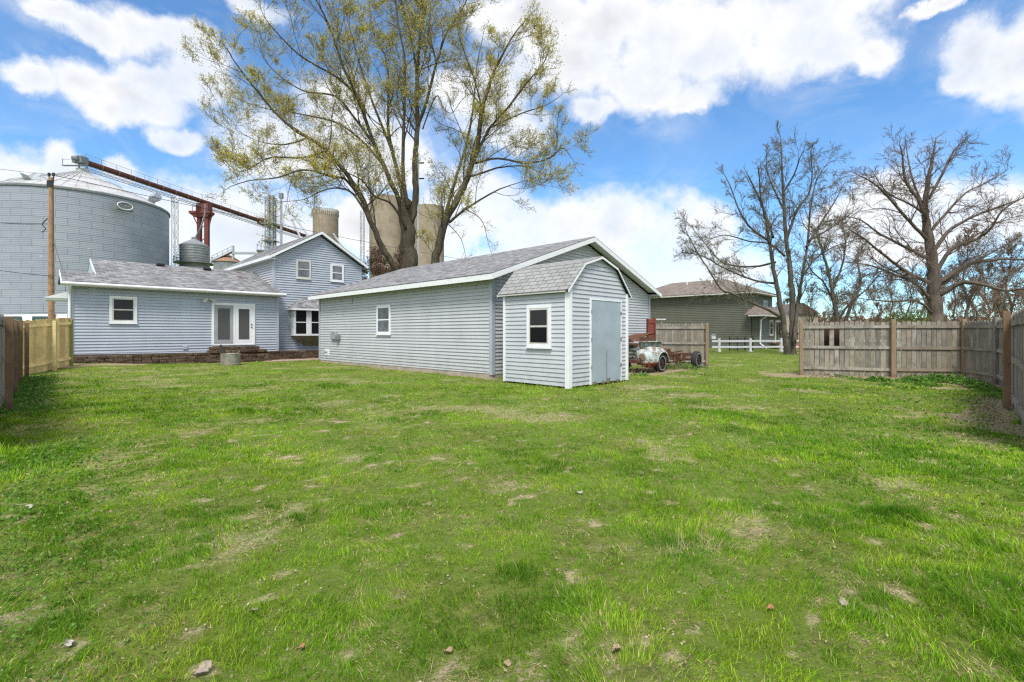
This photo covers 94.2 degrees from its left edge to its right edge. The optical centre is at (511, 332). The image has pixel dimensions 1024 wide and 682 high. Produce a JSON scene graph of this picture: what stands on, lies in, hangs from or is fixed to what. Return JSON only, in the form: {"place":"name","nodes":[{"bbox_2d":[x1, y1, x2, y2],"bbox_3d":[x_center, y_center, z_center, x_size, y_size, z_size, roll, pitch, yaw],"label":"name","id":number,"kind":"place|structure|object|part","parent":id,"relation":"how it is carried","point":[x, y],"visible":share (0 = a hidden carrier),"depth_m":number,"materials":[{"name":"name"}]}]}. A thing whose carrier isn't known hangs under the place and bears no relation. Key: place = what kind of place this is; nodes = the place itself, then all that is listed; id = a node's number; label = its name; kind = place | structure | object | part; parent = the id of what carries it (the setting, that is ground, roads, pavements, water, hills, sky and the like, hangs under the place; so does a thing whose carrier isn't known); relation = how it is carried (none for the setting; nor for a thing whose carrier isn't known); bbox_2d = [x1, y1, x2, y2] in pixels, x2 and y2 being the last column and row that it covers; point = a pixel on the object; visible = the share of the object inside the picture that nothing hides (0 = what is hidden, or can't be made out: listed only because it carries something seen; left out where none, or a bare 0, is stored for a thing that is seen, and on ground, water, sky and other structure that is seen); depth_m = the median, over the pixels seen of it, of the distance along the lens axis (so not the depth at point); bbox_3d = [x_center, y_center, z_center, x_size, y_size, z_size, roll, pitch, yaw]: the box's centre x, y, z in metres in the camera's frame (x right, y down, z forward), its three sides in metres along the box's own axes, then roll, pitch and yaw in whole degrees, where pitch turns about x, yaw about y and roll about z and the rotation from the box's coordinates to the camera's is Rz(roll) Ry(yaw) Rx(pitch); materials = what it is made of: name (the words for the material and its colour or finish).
{"place":"outdoors","nodes":[
{"label":"outdoors","id":0,"kind":"place"},
{"bbox_2d":[261,195,279,256],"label":"elevator tower","id":1,"kind":"structure","parent":0,"point":[270,233],"depth_m":112.50,"materials":[{"name":"grey metal"}]},
{"bbox_2d":[265,358,318,361],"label":"path","id":2,"kind":"structure","parent":0,"point":[294,359],"depth_m":24.62,"materials":[{"name":"beige concrete"}]},
{"bbox_2d":[0,334,1023,681],"bbox_3d":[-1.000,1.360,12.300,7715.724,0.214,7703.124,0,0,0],"label":"lawn","id":3,"kind":"structure","parent":0,"point":[622,668],"depth_m":3.40,"materials":[{"name":"green plant"}]},
{"bbox_2d":[0,314,28,409],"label":"weathered fence","id":4,"kind":"object","parent":3,"relation":"on","point":[11,351],"visible":0.88,"depth_m":9.34,"materials":[{"name":"brown wood"}]},
{"bbox_2d":[23,318,72,375],"bbox_3d":[-16.415,0.537,16.946,0.296,2.167,3.073,0,0,-19],"label":"new fence","id":5,"kind":"object","parent":3,"relation":"on","point":[50,344],"visible":0.68,"depth_m":16.95,"materials":[{"name":"brown wood"}]},
{"bbox_2d":[42,172,65,318],"bbox_3d":[-28.626,-4.300,29.911,1.586,11.500,0.518,0,0,0],"label":"utility pole","id":6,"kind":"object","parent":3,"relation":"on","point":[51,274],"visible":0.88,"depth_m":29.90,"materials":[{"name":"brown wood"}]},
{"bbox_2d":[0,270,48,275],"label":"wire","id":7,"kind":"object","parent":6,"relation":"attached to","point":[25,273],"visible":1,"depth_m":29.88,"materials":[{"name":"black metal"}]},
{"bbox_2d":[51,174,640,270],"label":"power line","id":8,"kind":"object","parent":6,"relation":"attached to","point":[214,210],"visible":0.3,"depth_m":37.30,"materials":[{"name":"black metal"}]},
{"bbox_2d":[4,314,104,320],"bbox_3d":[-30.817,0.140,30.989,9.992,2.620,2.018,0,0,0],"label":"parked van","id":9,"kind":"object","parent":3,"relation":"on","point":[31,317],"visible":0.06,"depth_m":30.14,"materials":[{"name":"white"}]},
{"bbox_3d":[-31.071,-0.780,30.078,3.900,0.460,0.045,0,0,0],"label":"side window","id":10,"kind":"part","parent":9,"relation":"part of","materials":[{"name":"teal glass"}]},
{"bbox_2d":[64,639,73,645],"bbox_3d":[-2.037,1.426,2.192,0.050,0.018,0.042,6,8,35],"label":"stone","id":11,"kind":"object","parent":3,"relation":"on","point":[69,643],"visible":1,"depth_m":2.19,"materials":[{"name":"white stone"}]},
{"bbox_2d":[0,167,169,317],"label":"grain bin","id":12,"kind":"object","parent":3,"relation":"on","point":[91,221],"visible":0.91,"depth_m":73.61,"materials":[{"name":"grey metal"}]},
{"bbox_2d":[115,200,133,211],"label":"bin badge","id":13,"kind":"object","parent":12,"relation":"attached to","point":[124,206],"visible":1,"depth_m":77.54,"materials":[{"name":"white metal"}]},
{"bbox_2d":[62,154,305,238],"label":"conveyor","id":14,"kind":"object","parent":12,"relation":"on","point":[81,160],"visible":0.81,"depth_m":98.29,"materials":[{"name":"brown metal"}]},
{"bbox_2d":[292,220,301,237],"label":"spout pipe","id":15,"kind":"object","parent":14,"relation":"attached to","point":[297,231],"visible":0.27,"depth_m":112.78,"materials":[{"name":"grey metal"}]},
{"bbox_2d":[171,197,179,309],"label":"lattice tower","id":16,"kind":"structure","parent":3,"relation":"on","point":[175,227],"depth_m":101.87,"materials":[{"name":"grey metal"}]},
{"bbox_2d":[173,204,214,267],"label":"hopper bin","id":17,"kind":"object","parent":3,"relation":"on","point":[194,252],"visible":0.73,"depth_m":93.11,"materials":[{"name":"grey metal"}]},
{"bbox_2d":[73,350,318,363],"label":"retaining wall","id":18,"kind":"structure","parent":3,"relation":"on","point":[180,358],"depth_m":21.41,"materials":[{"name":"stone"}]},
{"bbox_2d":[189,203,214,315],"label":"red support tower","id":19,"kind":"structure","parent":3,"relation":"on","point":[198,213],"depth_m":108.80,"materials":[{"name":"metal"}]},
{"bbox_2d":[193,660,211,675],"bbox_3d":[-1.311,1.423,2.016,0.060,0.024,0.072,2,22,41],"label":"fallen leaf","id":20,"kind":"object","parent":3,"relation":"on","point":[205,666],"visible":1,"depth_m":2.03,"materials":[{"name":"beige plant"}]},
{"bbox_2d":[43,231,367,356],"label":"house","id":21,"kind":"structure","parent":3,"relation":"on","point":[261,300],"depth_m":23.37,"materials":[{"name":"grey plastic"}]},
{"bbox_2d":[109,296,137,323],"bbox_3d":[-16.957,-0.965,20.766,0.095,1.210,0.990,0,0,44],"label":"window","id":22,"kind":"structure","parent":21,"relation":"in","point":[122,309],"depth_m":20.74,"materials":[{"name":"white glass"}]},
{"bbox_2d":[211,302,254,345],"bbox_3d":[-13.944,-0.400,23.859,0.090,2.100,1.950,0,0,44],"label":"patio door","id":23,"kind":"structure","parent":21,"relation":"in","point":[232,323],"depth_m":23.81,"materials":[{"name":"white glass"}]},
{"bbox_2d":[296,259,311,279],"bbox_3d":[-11.787,-3.535,26.931,0.095,1.090,0.870,0,0,44],"label":"window","id":24,"kind":"structure","parent":21,"relation":"in","point":[303,267],"depth_m":26.92,"materials":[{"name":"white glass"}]},
{"bbox_2d":[290,310,318,345],"bbox_3d":[-11.333,-0.270,27.105,0.500,2.120,2.320,0,0,44],"label":"bay window","id":25,"kind":"structure","parent":21,"relation":"in","point":[302,322],"depth_m":26.60,"materials":[{"name":"white glass"}]},
{"bbox_2d":[330,264,343,282],"bbox_3d":[-10.409,-3.515,28.342,0.095,1.070,0.860,0,0,44],"label":"window","id":26,"kind":"structure","parent":21,"relation":"in","point":[336,270],"depth_m":28.32,"materials":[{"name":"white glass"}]},
{"bbox_2d":[212,255,239,302],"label":"bin","id":27,"kind":"object","parent":3,"relation":"on","point":[224,262],"visible":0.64,"depth_m":82.98,"materials":[{"name":"metal"}]},
{"bbox_2d":[211,246,258,261],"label":"inclined walkway","id":28,"kind":"structure","parent":27,"relation":"attached to","point":[232,252],"depth_m":83.80,"materials":[{"name":"grey metal"}]},
{"bbox_2d":[220,353,240,365],"bbox_3d":[-12.398,1.188,20.965,0.800,0.520,0.800,0,0,0],"label":"metal drum","id":29,"kind":"object","parent":3,"relation":"on","point":[230,359],"visible":0.98,"depth_m":20.65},
{"bbox_2d":[219,344,239,353],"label":"scrap boards","id":30,"kind":"object","parent":29,"relation":"in","point":[222,349],"visible":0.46,"depth_m":20.98,"materials":[{"name":"brown wood"}]},
{"bbox_2d":[206,346,271,362],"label":"stone steps","id":31,"kind":"structure","parent":3,"relation":"on","point":[253,353],"depth_m":23.37,"materials":[{"name":"brown stone"}]},
{"bbox_2d":[256,243,270,252],"bbox_3d":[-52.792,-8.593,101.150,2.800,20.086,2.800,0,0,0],"label":"roof vent","id":32,"kind":"object","parent":3,"relation":"on","point":[260,249],"visible":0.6,"depth_m":99.94,"materials":[{"name":"grey metal"}]},
{"bbox_2d":[279,193,283,260],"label":"elevator mast","id":33,"kind":"object","parent":3,"relation":"on","point":[281,195],"visible":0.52,"depth_m":113.26,"materials":[{"name":"grey metal"}]},
{"bbox_2d":[284,204,308,235],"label":"spout pipe","id":34,"kind":"object","parent":33,"relation":"attached to","point":[301,226],"visible":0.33,"depth_m":112.83,"materials":[{"name":"grey metal"}]},
{"bbox_2d":[312,207,338,241],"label":"concrete silo","id":35,"kind":"object","parent":3,"relation":"on","point":[327,218],"visible":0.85,"depth_m":118.52,"materials":[{"name":"beige concrete"}]},
{"bbox_2d":[360,210,364,276],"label":"lattice mast","id":36,"kind":"object","parent":3,"relation":"on","point":[363,231],"visible":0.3,"depth_m":103.66,"materials":[{"name":"grey metal"}]},
{"bbox_2d":[362,245,402,279],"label":"reddish brush","id":37,"kind":"object","parent":3,"relation":"on","point":[377,258],"visible":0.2,"depth_m":43.77,"materials":[{"name":"brown plant"}]},
{"bbox_2d":[369,194,402,277],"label":"concrete silo","id":38,"kind":"object","parent":3,"relation":"on","point":[387,223],"visible":0.4,"depth_m":108.36,"materials":[{"name":"beige concrete"}]},
{"bbox_2d":[176,0,600,270],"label":"maple","id":39,"kind":"object","parent":3,"relation":"on","point":[406,211],"visible":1,"depth_m":31.61,"materials":[{"name":"green plant"}]},
{"bbox_2d":[417,153,423,265],"bbox_3d":[-7.070,-6.150,36.500,0.650,15.200,0.150,0,0,0],"label":"white pole","id":40,"kind":"object","parent":3,"relation":"on","point":[418,213],"visible":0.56,"depth_m":36.44,"materials":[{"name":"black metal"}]},
{"bbox_2d":[414,204,443,265],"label":"concrete silo","id":41,"kind":"object","parent":3,"relation":"on","point":[424,258],"visible":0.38,"depth_m":106.17,"materials":[{"name":"beige concrete"}]},
{"bbox_2d":[443,646,452,651],"bbox_3d":[-0.288,1.425,2.136,0.043,0.016,0.036,-6,1,-12],"label":"fallen leaf","id":42,"kind":"object","parent":3,"relation":"on","point":[449,648],"visible":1,"depth_m":2.14,"materials":[{"name":"beige plant"}]},
{"bbox_2d":[308,236,661,378],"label":"garage","id":43,"kind":"structure","parent":3,"relation":"on","point":[445,317],"depth_m":18.04,"materials":[{"name":"grey plastic"}]},
{"bbox_2d":[375,305,390,334],"bbox_3d":[-5.209,-0.490,19.260,1.100,1.220,0.080,0,0,44],"label":"window","id":44,"kind":"structure","parent":43,"relation":"in","point":[383,312],"depth_m":19.24,"materials":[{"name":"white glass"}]},
{"bbox_2d":[503,659,510,666],"bbox_3d":[-0.020,1.427,2.054,0.036,0.012,0.030,8,19,-6],"label":"fallen leaf","id":45,"kind":"object","parent":3,"relation":"on","point":[508,662],"visible":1,"depth_m":2.06,"materials":[{"name":"beige plant"}]},
{"bbox_2d":[0,361,1023,681],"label":"weeds","id":46,"kind":"object","parent":3,"relation":"on","point":[34,399],"visible":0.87,"depth_m":5.49,"materials":[{"name":"green plant"}]},
{"bbox_2d":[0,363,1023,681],"bbox_3d":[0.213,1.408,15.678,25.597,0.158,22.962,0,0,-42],"label":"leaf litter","id":47,"kind":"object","parent":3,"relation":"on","point":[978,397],"visible":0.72,"depth_m":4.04,"materials":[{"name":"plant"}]},
{"bbox_2d":[497,256,631,388],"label":"garden shed","id":48,"kind":"structure","parent":3,"relation":"on","point":[565,324],"depth_m":12.99,"materials":[{"name":"grey plastic"}]},
{"bbox_2d":[525,305,551,348],"bbox_3d":[0.713,-0.145,12.822,0.900,1.170,0.080,0,0,44],"label":"window","id":49,"kind":"structure","parent":48,"relation":"in","point":[538,317],"depth_m":12.80,"materials":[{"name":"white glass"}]},
{"bbox_2d":[169,311,999,336],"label":"wood","id":50,"kind":"object","parent":3,"relation":"on","point":[863,319],"visible":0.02,"depth_m":155.76,"materials":[{"name":"orange plant"}]},
{"bbox_2d":[612,643,620,651],"bbox_3d":[0.470,1.424,2.149,0.054,0.019,0.045,-3,-15,-45],"label":"fallen leaf","id":51,"kind":"object","parent":3,"relation":"on","point":[616,646],"visible":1,"depth_m":2.16,"materials":[{"name":"beige plant"}]},
{"bbox_2d":[646,318,665,367],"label":"rusty column","id":52,"kind":"structure","parent":3,"relation":"on","point":[650,325],"depth_m":19.49,"materials":[{"name":"red metal"}]},
{"bbox_2d":[628,333,701,372],"bbox_3d":[5.559,0.725,18.780,2.190,1.483,4.470,0,0,44],"label":"wrecked pickup","id":53,"kind":"object","parent":3,"relation":"on","point":[650,352],"visible":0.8,"depth_m":17.25,"materials":[{"name":"paint"}]},
{"bbox_2d":[656,323,708,365],"bbox_3d":[7.423,0.654,20.804,2.182,2.113,0.147,0,0,24],"label":"short fence","id":54,"kind":"object","parent":3,"relation":"on","point":[679,342],"visible":0.74,"depth_m":20.79,"materials":[{"name":"brown wood"}]},
{"bbox_2d":[710,334,716,350],"bbox_3d":[15.200,0.790,35.900,0.360,1.320,0.280,0,0,0],"label":"birdhouse","id":55,"kind":"object","parent":3,"relation":"on","point":[713,336],"visible":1,"depth_m":35.80,"materials":[{"name":"white wood"}]},
{"bbox_2d":[650,277,788,348],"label":"green house","id":56,"kind":"structure","parent":3,"relation":"on","point":[723,318],"depth_m":43.19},
{"bbox_2d":[769,320,772,335],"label":"window","id":57,"kind":"structure","parent":56,"relation":"in","point":[770,321],"depth_m":42.67,"materials":[{"name":"white glass"}]},
{"bbox_2d":[775,320,780,342],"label":"door","id":58,"kind":"structure","parent":56,"relation":"in","point":[777,322],"depth_m":43.98,"materials":[{"name":"white glass"}]},
{"bbox_2d":[729,337,752,350],"bbox_3d":[17.990,0.900,37.350,2.071,1.100,0.068,0,0,-9],"label":"black metal fence","id":59,"kind":"object","parent":3,"relation":"on","point":[741,343],"visible":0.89,"depth_m":37.34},
{"bbox_2d":[673,120,869,354],"bbox_3d":[16.924,-6.131,31.165,15.324,15.620,5.740,0,0,-8],"label":"budding tree","id":60,"kind":"object","parent":3,"relation":"on","point":[789,343],"visible":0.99,"depth_m":30.84,"materials":[{"name":"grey plant"}]},
{"bbox_2d":[774,283,795,306],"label":"distant tree","id":61,"kind":"object","parent":3,"relation":"on","point":[786,300],"visible":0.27,"depth_m":94.79,"materials":[{"name":"orange plant"}]},
{"bbox_2d":[770,333,809,348],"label":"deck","id":62,"kind":"structure","parent":3,"relation":"on","point":[797,344],"depth_m":41.18,"materials":[{"name":"brown wood"}]},
{"bbox_2d":[712,338,875,351],"bbox_3d":[22.400,0.945,35.900,15.264,1.010,0.218,0,0,-5],"label":"white rail fence","id":63,"kind":"object","parent":3,"relation":"on","point":[750,346],"visible":0.39,"depth_m":35.42,"materials":[{"name":"white wood"}]},
{"bbox_2d":[800,280,827,324],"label":"distant tree","id":64,"kind":"object","parent":3,"relation":"on","point":[811,306],"visible":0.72,"depth_m":69.99,"materials":[{"name":"orange plant"}]},
{"bbox_2d":[814,324,838,362],"bbox_3d":[10.750,0.375,16.200,1.000,1.350,0.040,0,0,21],"label":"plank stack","id":65,"kind":"object","parent":3,"relation":"on","point":[826,336],"visible":0.14,"depth_m":16.18,"materials":[{"name":"brown wood"}]},
{"bbox_2d":[817,273,844,322],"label":"distant tree","id":66,"kind":"object","parent":3,"relation":"on","point":[831,312],"visible":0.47,"depth_m":58.17,"materials":[{"name":"orange plant"}]},
{"bbox_2d":[838,596,849,606],"bbox_3d":[1.758,1.424,2.519,0.051,0.020,0.061,13,24,14],"label":"fallen leaf","id":67,"kind":"object","parent":3,"relation":"on","point":[843,601],"visible":1,"depth_m":2.53,"materials":[{"name":"beige plant"}]},
{"bbox_2d":[792,214,907,322],"bbox_3d":[28.085,-3.973,40.146,7.304,11.958,4.989,0,0,14],"label":"bare tree","id":68,"kind":"object","parent":3,"relation":"on","point":[826,273],"visible":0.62,"depth_m":39.95,"materials":[{"name":"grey plant"}]},
{"bbox_2d":[845,281,867,321],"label":"distant tree","id":69,"kind":"object","parent":3,"relation":"on","point":[856,317],"visible":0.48,"depth_m":74.93,"materials":[{"name":"orange plant"}]},
{"bbox_2d":[866,289,891,324],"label":"distant tree","id":70,"kind":"object","parent":3,"relation":"on","point":[878,317],"visible":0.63,"depth_m":65.73,"materials":[{"name":"orange plant"}]},
{"bbox_2d":[867,273,909,319],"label":"distant tree","id":71,"kind":"object","parent":3,"relation":"on","point":[891,299],"visible":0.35,"depth_m":94.49,"materials":[{"name":"orange plant"}]},
{"bbox_2d":[799,317,1000,384],"bbox_3d":[11.688,0.642,14.763,4.576,2.130,1.822,0,0,19],"label":"board fence","id":72,"kind":"object","parent":3,"relation":"on","point":[968,348],"visible":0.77,"depth_m":15.18,"materials":[{"name":"brown wood"}]},
{"bbox_2d":[881,269,925,320],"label":"distant tree","id":73,"kind":"object","parent":3,"relation":"on","point":[910,304],"visible":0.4,"depth_m":59.75,"materials":[{"name":"orange plant"}]},
{"bbox_2d":[882,310,934,322],"bbox_3d":[22.456,0.092,26.991,2.414,2.739,2.262,0,0,0],"label":"green bush","id":74,"kind":"object","parent":3,"relation":"on","point":[907,318],"visible":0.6,"depth_m":26.81,"materials":[{"name":"green plant"}]},
{"bbox_2d":[908,273,926,320],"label":"distant tree","id":75,"kind":"object","parent":3,"relation":"on","point":[916,305],"visible":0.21,"depth_m":84.70,"materials":[{"name":"orange plant"}]},
{"bbox_2d":[822,124,1023,355],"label":"bare tree","id":76,"kind":"object","parent":3,"relation":"on","point":[933,293],"visible":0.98,"depth_m":28.66,"materials":[{"name":"brown plant"}]},
{"bbox_2d":[905,243,954,318],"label":"distant tree","id":77,"kind":"object","parent":3,"relation":"on","point":[922,249],"visible":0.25,"depth_m":46.79,"materials":[{"name":"brown plant"}]},
{"bbox_2d":[923,264,981,320],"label":"distant tree","id":78,"kind":"object","parent":3,"relation":"on","point":[954,306],"visible":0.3,"depth_m":71.84,"materials":[{"name":"orange plant"}]},
{"bbox_2d":[956,263,991,320],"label":"distant tree","id":79,"kind":"object","parent":3,"relation":"on","point":[972,312],"visible":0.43,"depth_m":55.76,"materials":[{"name":"orange plant"}]},
{"bbox_2d":[941,221,1022,321],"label":"distant tree","id":80,"kind":"object","parent":3,"relation":"on","point":[968,302],"visible":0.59,"depth_m":47.96,"materials":[{"name":"brown plant"}]},
{"bbox_2d":[974,257,1022,321],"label":"distant tree","id":81,"kind":"object","parent":3,"relation":"on","point":[988,272],"visible":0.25,"depth_m":80.18,"materials":[{"name":"orange plant"}]},
{"bbox_2d":[974,278,1023,319],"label":"orange shrub","id":82,"kind":"object","parent":3,"relation":"on","point":[1010,306],"visible":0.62,"depth_m":48.60,"materials":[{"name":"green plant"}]},
{"bbox_2d":[979,232,1023,314],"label":"distant tree","id":83,"kind":"object","parent":3,"relation":"on","point":[1010,265],"visible":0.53,"depth_m":50.19,"materials":[{"name":"orange plant"}]},
{"bbox_2d":[980,262,1022,320],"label":"distant tree","id":84,"kind":"object","parent":3,"relation":"on","point":[1003,279],"visible":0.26,"depth_m":62.26,"materials":[{"name":"orange plant"}]},
{"bbox_2d":[997,307,1023,428],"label":"side fence","id":85,"kind":"object","parent":3,"relation":"on","point":[1010,375],"visible":0.93,"depth_m":8.95,"materials":[{"name":"brown wood"}]},
{"bbox_2d":[1009,273,1023,303],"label":"distant tree","id":86,"kind":"object","parent":3,"relation":"on","point":[1021,287],"visible":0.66,"depth_m":45.64,"materials":[{"name":"orange plant"}]},
{"bbox_2d":[0,0,1023,321],"label":"sky","id":87,"kind":"structure","parent":0,"point":[675,89],"materials":[{"name":"blue"}]},
{"bbox_2d":[774,303,819,339],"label":"distant house","id":88,"kind":"structure","parent":0,"point":[803,315],"depth_m":72.00,"materials":[{"name":"concrete"}]}
]}

